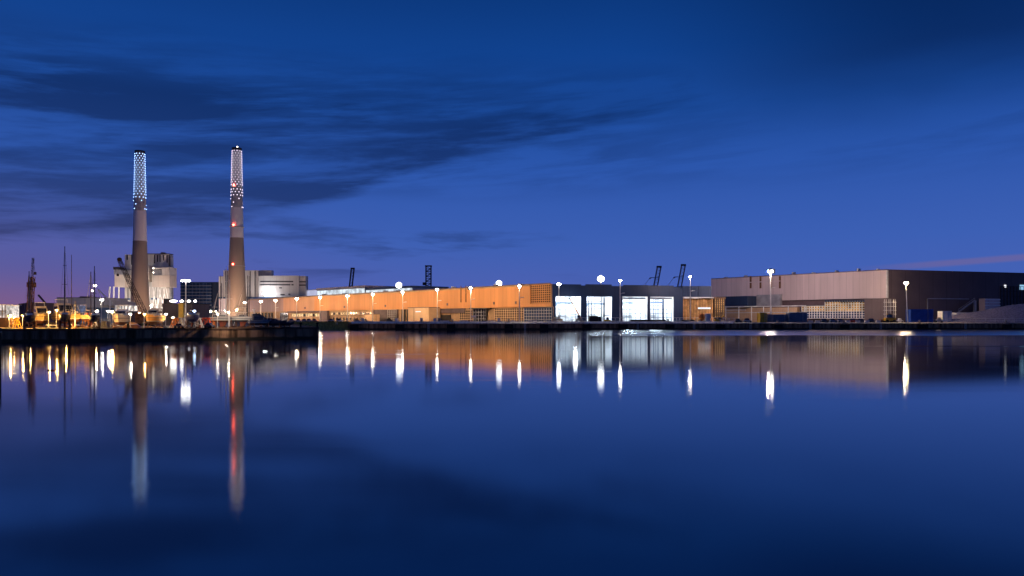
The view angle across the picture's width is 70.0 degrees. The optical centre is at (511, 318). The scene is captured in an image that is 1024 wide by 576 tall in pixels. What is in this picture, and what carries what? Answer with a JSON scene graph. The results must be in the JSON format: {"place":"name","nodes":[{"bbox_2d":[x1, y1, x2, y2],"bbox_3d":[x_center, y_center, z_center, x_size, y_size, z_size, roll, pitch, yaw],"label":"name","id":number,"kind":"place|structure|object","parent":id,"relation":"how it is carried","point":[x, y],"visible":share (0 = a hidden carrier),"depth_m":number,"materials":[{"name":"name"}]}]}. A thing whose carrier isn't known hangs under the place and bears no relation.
{"place":"outdoors","nodes":[
{"label":"outdoors","id":0,"kind":"place"},
{"bbox_2d":[18,303,57,323],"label":"dark shed","id":1,"kind":"structure","parent":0,"point":[49,307],"depth_m":338.08,"materials":[{"name":"metal"}]},
{"bbox_2d":[58,304,85,323],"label":"dark shed","id":2,"kind":"structure","parent":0,"point":[81,308],"depth_m":380.12,"materials":[{"name":"metal"}]},
{"bbox_2d":[114,305,138,322],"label":"lit shed","id":3,"kind":"structure","parent":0,"point":[132,309],"depth_m":331.93,"materials":[{"name":"grey metal"}]},
{"bbox_2d":[1,329,318,342],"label":"quay","id":4,"kind":"structure","parent":0,"point":[113,335],"depth_m":193.57,"materials":[{"name":"concrete"}]},
{"bbox_2d":[0,323,302,328],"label":"yard surface","id":5,"kind":"object","parent":4,"relation":"on","point":[167,326],"visible":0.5,"depth_m":240.42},
{"bbox_2d":[0,304,21,326],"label":"lit shed","id":6,"kind":"structure","parent":5,"relation":"on","point":[7,309],"depth_m":215.94,"materials":[{"name":"metal"}]},
{"bbox_2d":[12,318,21,327],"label":"trestle","id":7,"kind":"object","parent":5,"relation":"on","point":[17,320],"visible":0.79,"depth_m":198.64,"materials":[{"name":"yellow paint"}]},
{"bbox_2d":[23,320,35,328],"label":"boat cradle","id":8,"kind":"object","parent":5,"relation":"on","point":[33,327],"visible":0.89,"depth_m":184.59,"materials":[{"name":"metal"}]},
{"bbox_2d":[22,271,35,326],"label":"sailing boat","id":9,"kind":"object","parent":8,"relation":"on","point":[29,317],"visible":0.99,"depth_m":185.49,"materials":[{"name":"black paint"}]},
{"bbox_2d":[19,258,42,326],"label":"lattice crane","id":10,"kind":"object","parent":5,"relation":"on","point":[32,281],"visible":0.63,"depth_m":235.63,"materials":[{"name":"metal"}]},
{"bbox_2d":[59,320,70,328],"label":"boat cradle","id":11,"kind":"object","parent":5,"relation":"on","point":[69,323],"visible":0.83,"depth_m":184.02,"materials":[{"name":"metal"}]},
{"bbox_2d":[59,246,70,326],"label":"sailing boat","id":12,"kind":"object","parent":11,"relation":"on","point":[64,317],"visible":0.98,"depth_m":185.58,"materials":[{"name":"black paint"}]},
{"bbox_2d":[81,320,97,327],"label":"boat cradle","id":13,"kind":"object","parent":5,"relation":"on","point":[84,326],"visible":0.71,"depth_m":205.05,"materials":[{"name":"metal"}]},
{"bbox_2d":[80,272,95,325],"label":"sailing boat","id":14,"kind":"object","parent":13,"relation":"on","point":[84,317],"visible":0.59,"depth_m":205.50,"materials":[{"name":"yellow paint"}]},
{"bbox_2d":[89,320,99,328],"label":"boat cradle","id":15,"kind":"object","parent":5,"relation":"on","point":[90,327],"visible":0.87,"depth_m":185.34,"materials":[{"name":"metal"}]},
{"bbox_2d":[89,266,99,326],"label":"sailing boat","id":16,"kind":"object","parent":15,"relation":"on","point":[94,317],"visible":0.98,"depth_m":186.49,"materials":[{"name":"white paint"}]},
{"bbox_2d":[98,289,110,322],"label":"derrick","id":17,"kind":"object","parent":5,"relation":"on","point":[109,304],"visible":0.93,"depth_m":319.83,"materials":[{"name":"white paint"}]},
{"bbox_2d":[101,321,109,327],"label":"locker","id":18,"kind":"object","parent":5,"relation":"on","point":[105,324],"visible":1,"depth_m":212.06,"materials":[{"name":"grey metal"}]},
{"bbox_2d":[122,322,140,327],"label":"tarpaulin heap","id":19,"kind":"object","parent":5,"relation":"on","point":[134,325],"visible":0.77,"depth_m":202.81,"materials":[{"name":"orange paint"}]},
{"bbox_2d":[116,257,154,325],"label":"lattice crane","id":20,"kind":"object","parent":5,"relation":"on","point":[140,317],"visible":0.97,"depth_m":261.31,"materials":[{"name":"metal"}]},
{"bbox_2d":[80,319,208,325],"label":"yard fence","id":21,"kind":"object","parent":5,"relation":"on","point":[147,323],"visible":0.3,"depth_m":261.96,"materials":[{"name":"metal"}]},
{"bbox_2d":[144,322,162,327],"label":"boat cradle","id":22,"kind":"object","parent":5,"relation":"on","point":[150,326],"visible":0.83,"depth_m":201.23,"materials":[{"name":"metal"}]},
{"bbox_2d":[144,304,164,324],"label":"motor boat","id":23,"kind":"object","parent":22,"relation":"on","point":[153,315],"visible":0.98,"depth_m":201.04,"materials":[{"name":"orange paint"}]},
{"bbox_2d":[178,303,184,322],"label":"column","id":24,"kind":"structure","parent":5,"relation":"on","point":[181,310],"depth_m":291.50,"materials":[{"name":"yellow paint"}]},
{"bbox_2d":[181,279,190,326],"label":"light mast","id":25,"kind":"object","parent":5,"relation":"on","point":[185,280],"visible":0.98,"depth_m":239.82,"materials":[{"name":"metal"}]},
{"bbox_2d":[218,275,220,326],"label":"mast","id":26,"kind":"object","parent":5,"relation":"on","point":[220,295],"visible":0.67,"depth_m":221.91,"materials":[{"name":"metal"}]},
{"bbox_2d":[227,280,231,327],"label":"mast","id":27,"kind":"object","parent":5,"relation":"on","point":[229,306],"visible":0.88,"depth_m":205.87,"materials":[{"name":"metal"}]},
{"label":"boat cradle","id":28,"kind":"object","parent":5,"relation":"on","visible":0},
{"bbox_2d":[34,302,47,323],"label":"motor boat","id":29,"kind":"object","parent":28,"relation":"on","point":[41,315],"visible":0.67,"depth_m":220.39,"materials":[{"name":"yellow paint"}]},
{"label":"boat cradle","id":30,"kind":"object","parent":5,"relation":"on","visible":0},
{"bbox_2d":[50,299,72,323],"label":"motor boat","id":31,"kind":"object","parent":30,"relation":"on","point":[59,307],"visible":0.43,"depth_m":224.99,"materials":[{"name":"yellow paint"}]},
{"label":"boat cradle","id":32,"kind":"object","parent":5,"relation":"on","visible":0},
{"bbox_2d":[113,305,129,324],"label":"motor boat","id":33,"kind":"object","parent":32,"relation":"on","point":[121,316],"visible":0.98,"depth_m":203.42,"materials":[{"name":"beige paint"}]},
{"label":"boat cradle","id":34,"kind":"object","parent":5,"relation":"on","visible":0},
{"bbox_2d":[266,318,286,325],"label":"motor boat","id":35,"kind":"object","parent":34,"relation":"on","point":[275,321],"visible":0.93,"depth_m":207.21,"materials":[{"name":"black plastic"}]},
{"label":"boat cradle","id":36,"kind":"object","parent":5,"relation":"on","visible":0},
{"bbox_2d":[280,320,293,325],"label":"motor boat","id":37,"kind":"object","parent":36,"relation":"on","point":[288,322],"visible":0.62,"depth_m":211.55,"materials":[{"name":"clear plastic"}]},
{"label":"boat cradle","id":38,"kind":"object","parent":5,"relation":"on","visible":0},
{"bbox_2d":[70,255,81,325],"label":"sailing boat","id":39,"kind":"object","parent":38,"relation":"on","point":[75,317],"visible":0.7,"depth_m":218.20,"materials":[{"name":"yellow paint"}]},
{"bbox_2d":[1,324,318,330],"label":"quay kerb","id":40,"kind":"structure","parent":4,"relation":"on","point":[310,327],"depth_m":193.32,"materials":[{"name":"concrete"}]},
{"bbox_2d":[162,299,210,324],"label":"dark shed","id":41,"kind":"structure","parent":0,"point":[170,307],"depth_m":300.00,"materials":[{"name":"metal"}]},
{"bbox_2d":[180,282,218,316],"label":"office block","id":42,"kind":"structure","parent":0,"point":[203,292],"depth_m":830.00,"materials":[{"name":"blue glass"}]},
{"bbox_2d":[210,321,350,326],"bbox_3d":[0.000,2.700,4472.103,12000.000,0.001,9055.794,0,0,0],"label":"ground","id":43,"kind":"structure","parent":0,"point":[293,325],"depth_m":470.34,"materials":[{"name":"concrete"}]},
{"bbox_2d":[57,296,137,322],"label":"hall","id":44,"kind":"structure","parent":43,"relation":"on","point":[81,300],"depth_m":421.00,"materials":[{"name":"blue paint"}]},
{"bbox_2d":[130,150,149,312],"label":"chimney","id":45,"kind":"object","parent":43,"relation":"on","point":[139,276],"visible":0.96,"depth_m":695.43,"materials":[{"name":"brown concrete"}]},
{"bbox_2d":[108,252,176,307],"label":"power station","id":46,"kind":"object","parent":43,"relation":"on","point":[162,274],"visible":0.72,"depth_m":757.07,"materials":[{"name":"concrete"}]},
{"bbox_2d":[184,320,199,328],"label":"boat cradle","id":47,"kind":"object","parent":43,"relation":"on","point":[186,322],"visible":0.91,"depth_m":194.72,"materials":[{"name":"metal"}]},
{"bbox_2d":[185,303,198,326],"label":"sailing boat","id":48,"kind":"object","parent":47,"relation":"on","point":[192,317],"visible":0.98,"depth_m":193.50,"materials":[{"name":"blue paint"}]},
{"bbox_2d":[204,323,214,327],"bbox_3d":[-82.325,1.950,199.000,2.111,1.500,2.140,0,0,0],"label":"parked car","id":49,"kind":"object","parent":43,"relation":"on","point":[208,325],"visible":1,"depth_m":198.20,"materials":[{"name":"black metal"}]},
{"bbox_2d":[227,146,246,316],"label":"chimney","id":50,"kind":"object","parent":43,"relation":"on","point":[236,272],"visible":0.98,"depth_m":683.07,"materials":[{"name":"brown concrete"}]},
{"bbox_2d":[253,323,268,327],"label":"boat cradle","id":51,"kind":"object","parent":43,"relation":"on","point":[260,326],"visible":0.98,"depth_m":205.03,"materials":[{"name":"metal"}]},
{"bbox_2d":[248,309,270,324],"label":"motor boat","id":52,"kind":"object","parent":51,"relation":"on","point":[258,319],"visible":1,"depth_m":204.82,"materials":[{"name":"blue paint"}]},
{"bbox_2d":[219,270,307,313],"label":"power station","id":53,"kind":"object","parent":43,"relation":"on","point":[265,283],"visible":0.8,"depth_m":787.00,"materials":[{"name":"grey metal"}]},
{"bbox_2d":[287,320,352,321],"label":"railing","id":54,"kind":"object","parent":43,"relation":"on","point":[320,320],"visible":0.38,"depth_m":399.94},
{"bbox_2d":[293,321,349,329],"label":"grass","id":55,"kind":"structure","parent":43,"relation":"on","point":[330,325],"depth_m":388.76,"materials":[{"name":"plant"}]},
{"bbox_2d":[345,294,348,321],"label":"lamp post","id":56,"kind":"object","parent":43,"relation":"on","point":[347,295],"visible":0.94,"depth_m":544.39,"materials":[{"name":"metal"}]},
{"bbox_2d":[349,268,354,285],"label":"port crane","id":57,"kind":"object","parent":43,"relation":"on","point":[351,270],"visible":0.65,"depth_m":1049.24,"materials":[{"name":"metal"}]},
{"bbox_2d":[365,314,379,320],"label":"site container","id":58,"kind":"object","parent":43,"relation":"on","point":[368,317],"visible":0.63,"depth_m":549.84,"materials":[{"name":"metal"}]},
{"bbox_2d":[370,292,376,320],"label":"lamp post","id":59,"kind":"object","parent":43,"relation":"on","point":[372,294],"visible":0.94,"depth_m":514.74,"materials":[{"name":"metal"}]},
{"bbox_2d":[248,283,553,321],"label":"factory","id":60,"kind":"structure","parent":43,"relation":"on","point":[496,301],"depth_m":507.95,"materials":[{"name":"corrugated metal cladding"},{"name":"dark glass"},{"name":"grey steel"}]},
{"bbox_2d":[307,289,316,295],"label":"lit hall","id":61,"kind":"structure","parent":60,"relation":"on","point":[311,292],"depth_m":787.36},
{"bbox_2d":[316,285,394,294],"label":"glazed hall","id":62,"kind":"structure","parent":60,"relation":"on","point":[341,290],"depth_m":732.68,"materials":[{"name":"glass"}]},
{"bbox_2d":[365,286,448,292],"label":"glazed hall","id":63,"kind":"structure","parent":60,"relation":"on","point":[382,289],"depth_m":663.34,"materials":[{"name":"glass"}]},
{"bbox_2d":[441,315,450,320],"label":"loading door","id":64,"kind":"structure","parent":60,"relation":"in","point":[443,317],"depth_m":494.88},
{"bbox_2d":[400,290,404,320],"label":"lamp post","id":65,"kind":"object","parent":43,"relation":"on","point":[402,291],"visible":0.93,"depth_m":483.34,"materials":[{"name":"metal"}]},
{"bbox_2d":[408,307,439,320],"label":"gatehouse","id":66,"kind":"object","parent":43,"relation":"on","point":[424,313],"visible":0.82,"depth_m":499.22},
{"bbox_2d":[423,265,431,285],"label":"lattice tower","id":67,"kind":"structure","parent":43,"relation":"on","point":[425,283],"depth_m":896.81,"materials":[{"name":"metal"}]},
{"bbox_2d":[435,288,441,320],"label":"lamp post","id":68,"kind":"object","parent":43,"relation":"on","point":[437,289],"visible":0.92,"depth_m":451.42,"materials":[{"name":"metal"}]},
{"bbox_2d":[468,286,472,320],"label":"lamp post","id":69,"kind":"object","parent":43,"relation":"on","point":[470,288],"visible":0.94,"depth_m":422.38,"materials":[{"name":"metal"}]},
{"bbox_2d":[517,285,523,320],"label":"lamp post","id":70,"kind":"object","parent":43,"relation":"on","point":[519,286],"visible":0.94,"depth_m":401.76,"materials":[{"name":"metal"}]},
{"bbox_2d":[568,298,581,319],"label":"telehandler","id":71,"kind":"object","parent":43,"relation":"on","point":[578,317],"visible":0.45,"depth_m":406.14,"materials":[{"name":"beige paint"}]},
{"bbox_2d":[555,318,623,320],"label":"railing","id":72,"kind":"object","parent":43,"relation":"on","point":[588,320],"visible":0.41,"depth_m":402.94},
{"bbox_2d":[598,276,603,316],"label":"floodlight mast","id":73,"kind":"object","parent":43,"relation":"on","point":[600,279],"visible":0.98,"depth_m":449.56,"materials":[{"name":"grey metal"}]},
{"bbox_2d":[552,284,682,320],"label":"navy hall","id":74,"kind":"structure","parent":43,"relation":"on","point":[646,302],"depth_m":434.50,"materials":[{"name":"blue paint"}]},
{"bbox_2d":[619,279,622,319],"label":"lamp post","id":75,"kind":"object","parent":43,"relation":"on","point":[620,280],"visible":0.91,"depth_m":407.76,"materials":[{"name":"metal"}]},
{"bbox_2d":[645,266,661,285],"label":"port crane","id":76,"kind":"object","parent":43,"relation":"on","point":[659,271],"visible":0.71,"depth_m":999.24,"materials":[{"name":"metal"}]},
{"bbox_2d":[668,264,685,285],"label":"port crane","id":77,"kind":"object","parent":43,"relation":"on","point":[680,273],"visible":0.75,"depth_m":999.24,"materials":[{"name":"metal"}]},
{"bbox_2d":[689,275,694,319],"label":"lamp post","id":78,"kind":"object","parent":43,"relation":"on","point":[690,276],"visible":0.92,"depth_m":414.77,"materials":[{"name":"metal"}]},
{"bbox_2d":[757,313,766,321],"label":"container","id":79,"kind":"object","parent":43,"relation":"on","point":[761,317],"visible":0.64,"depth_m":396.15,"materials":[{"name":"metal"}]},
{"bbox_2d":[725,294,805,321],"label":"annex","id":80,"kind":"object","parent":43,"relation":"on","point":[742,314],"visible":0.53,"depth_m":506.25,"materials":[{"name":"grey metal"}]},
{"bbox_2d":[767,314,773,321],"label":"container","id":81,"kind":"object","parent":43,"relation":"on","point":[770,317],"visible":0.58,"depth_m":397.06,"materials":[{"name":"blue metal"}]},
{"bbox_2d":[768,268,774,313],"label":"lamp post","id":82,"kind":"object","parent":43,"relation":"on","point":[771,271],"visible":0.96,"depth_m":427.70,"materials":[{"name":"metal"}]},
{"bbox_2d":[774,314,787,321],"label":"container","id":83,"kind":"object","parent":43,"relation":"on","point":[782,317],"visible":0.55,"depth_m":401.14,"materials":[{"name":"metal"}]},
{"bbox_2d":[786,312,806,321],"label":"container","id":84,"kind":"object","parent":43,"relation":"on","point":[797,316],"visible":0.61,"depth_m":398.15,"materials":[{"name":"metal"}]},
{"bbox_2d":[801,298,891,321],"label":"lit office","id":85,"kind":"structure","parent":43,"relation":"on","point":[865,309],"depth_m":448.31,"materials":[{"name":"beige glass"}]},
{"bbox_2d":[879,314,895,321],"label":"wheel loader","id":86,"kind":"object","parent":43,"relation":"on","point":[888,318],"visible":0.69,"depth_m":402.74,"materials":[{"name":"yellow paint"}]},
{"bbox_2d":[883,299,896,317],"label":"scaffold frame","id":87,"kind":"object","parent":43,"relation":"on","point":[893,306],"visible":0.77,"depth_m":416.90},
{"bbox_2d":[904,281,908,321],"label":"lamp post","id":88,"kind":"object","parent":43,"relation":"on","point":[905,282],"visible":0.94,"depth_m":404.79,"materials":[{"name":"metal"}]},
{"bbox_2d":[906,309,932,321],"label":"container","id":89,"kind":"object","parent":43,"relation":"on","point":[922,315],"visible":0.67,"depth_m":402.15,"materials":[{"name":"metal"}]},
{"bbox_2d":[937,311,951,321],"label":"site cabin","id":90,"kind":"object","parent":43,"relation":"on","point":[944,314],"visible":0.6,"depth_m":404.15,"materials":[{"name":"metal"}]},
{"bbox_2d":[958,299,976,311],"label":"stairway","id":91,"kind":"object","parent":43,"relation":"on","point":[974,302],"visible":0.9,"depth_m":455.51,"materials":[{"name":"grey metal"}]},
{"bbox_2d":[935,304,1023,321],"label":"gravel heap","id":92,"kind":"object","parent":43,"relation":"on","point":[1013,311],"visible":0.67,"depth_m":409.12,"materials":[{"name":"gravel"}]},
{"bbox_2d":[937,318,1023,321],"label":"railing","id":93,"kind":"object","parent":43,"relation":"on","point":[980,318],"visible":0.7,"depth_m":395.94,"materials":[{"name":"metal"}]},
{"bbox_2d":[979,299,999,310],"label":"striped cabin","id":94,"kind":"object","parent":43,"relation":"on","point":[985,304],"visible":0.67,"depth_m":454.89,"materials":[{"name":"blue paint"}]},
{"bbox_2d":[0,323,1023,575],"bbox_3d":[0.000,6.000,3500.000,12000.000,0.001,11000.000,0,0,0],"label":"water","id":95,"kind":"structure","parent":0,"point":[612,453],"depth_m":32.20,"materials":[{"name":"liquid"}]},
{"bbox_2d":[505,323,512,329],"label":"quay fender","id":96,"kind":"object","parent":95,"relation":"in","point":[508,327],"visible":0.91,"depth_m":388.30,"materials":[{"name":"rubber"}]},
{"bbox_2d":[619,323,626,329],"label":"quay fender","id":97,"kind":"object","parent":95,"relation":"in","point":[622,327],"visible":0.91,"depth_m":388.30,"materials":[{"name":"rubber"}]},
{"bbox_2d":[0,0,1023,304],"label":"sky","id":98,"kind":"structure","parent":0,"point":[480,143],"materials":[{"name":"blue"}]},
{"bbox_2d":[589,316,600,320],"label":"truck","id":99,"kind":"object","parent":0,"point":[594,318],"visible":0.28,"depth_m":396.60,"materials":[{"name":"metal"}]},
{"bbox_2d":[630,320,665,320],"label":"pipe bundle","id":100,"kind":"object","parent":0,"point":[647,320],"visible":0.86,"depth_m":393.77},
{"bbox_2d":[345,324,1023,329],"bbox_3d":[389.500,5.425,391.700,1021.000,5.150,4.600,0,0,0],"label":"quay","id":101,"kind":"structure","parent":0,"point":[701,326],"depth_m":390.02,"materials":[{"name":"concrete"}]},
{"bbox_2d":[351,321,732,323],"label":"quay kerb","id":102,"kind":"structure","parent":101,"relation":"on","point":[539,322],"depth_m":390.42,"materials":[{"name":"concrete"}]},
{"bbox_2d":[665,325,673,329],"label":"quay fender","id":103,"kind":"object","parent":101,"relation":"attached to","point":[669,327],"visible":0.91,"depth_m":388.30,"materials":[{"name":"rubber"}]},
{"bbox_2d":[774,323,782,329],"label":"quay fender","id":104,"kind":"object","parent":101,"relation":"attached to","point":[778,327],"visible":0.91,"depth_m":388.30,"materials":[{"name":"rubber"}]},
{"bbox_2d":[840,323,848,329],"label":"quay fender","id":105,"kind":"object","parent":101,"relation":"attached to","point":[844,327],"visible":0.91,"depth_m":388.30,"materials":[{"name":"rubber"}]},
{"bbox_2d":[733,322,1023,323],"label":"quay kerb","id":106,"kind":"structure","parent":101,"relation":"on","point":[878,322],"depth_m":391.23,"materials":[{"name":"concrete"}]},
{"bbox_2d":[677,286,725,319],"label":"entrance block","id":107,"kind":"structure","parent":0,"point":[703,301],"depth_m":442.40,"materials":[{"name":"brown paint"}]},
{"bbox_2d":[715,299,723,316],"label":"window","id":108,"kind":"structure","parent":107,"relation":"in","point":[715,299],"depth_m":445.99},
{"bbox_2d":[705,314,710,320],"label":"crate box","id":109,"kind":"object","parent":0,"point":[707,317],"visible":0.59,"depth_m":398.11,"materials":[{"name":"blue paint"}]},
{"bbox_2d":[711,269,1023,321],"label":"warehouse","id":110,"kind":"structure","parent":0,"point":[952,291],"depth_m":461.81,"materials":[{"name":"metal"}]},
{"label":"boat cradle","id":111,"kind":"object","parent":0,"visible":0},
{"bbox_2d":[209,268,237,326],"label":"sailing boat","id":112,"kind":"object","parent":111,"relation":"on","point":[222,319],"visible":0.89,"depth_m":207.54,"materials":[{"name":"grey paint"}]},
{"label":"boat cradle","id":113,"kind":"object","parent":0,"visible":0},
{"bbox_2d":[232,275,253,325],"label":"sailing boat","id":114,"kind":"object","parent":113,"relation":"on","point":[242,319],"visible":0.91,"depth_m":209.38,"materials":[{"name":"paint"}]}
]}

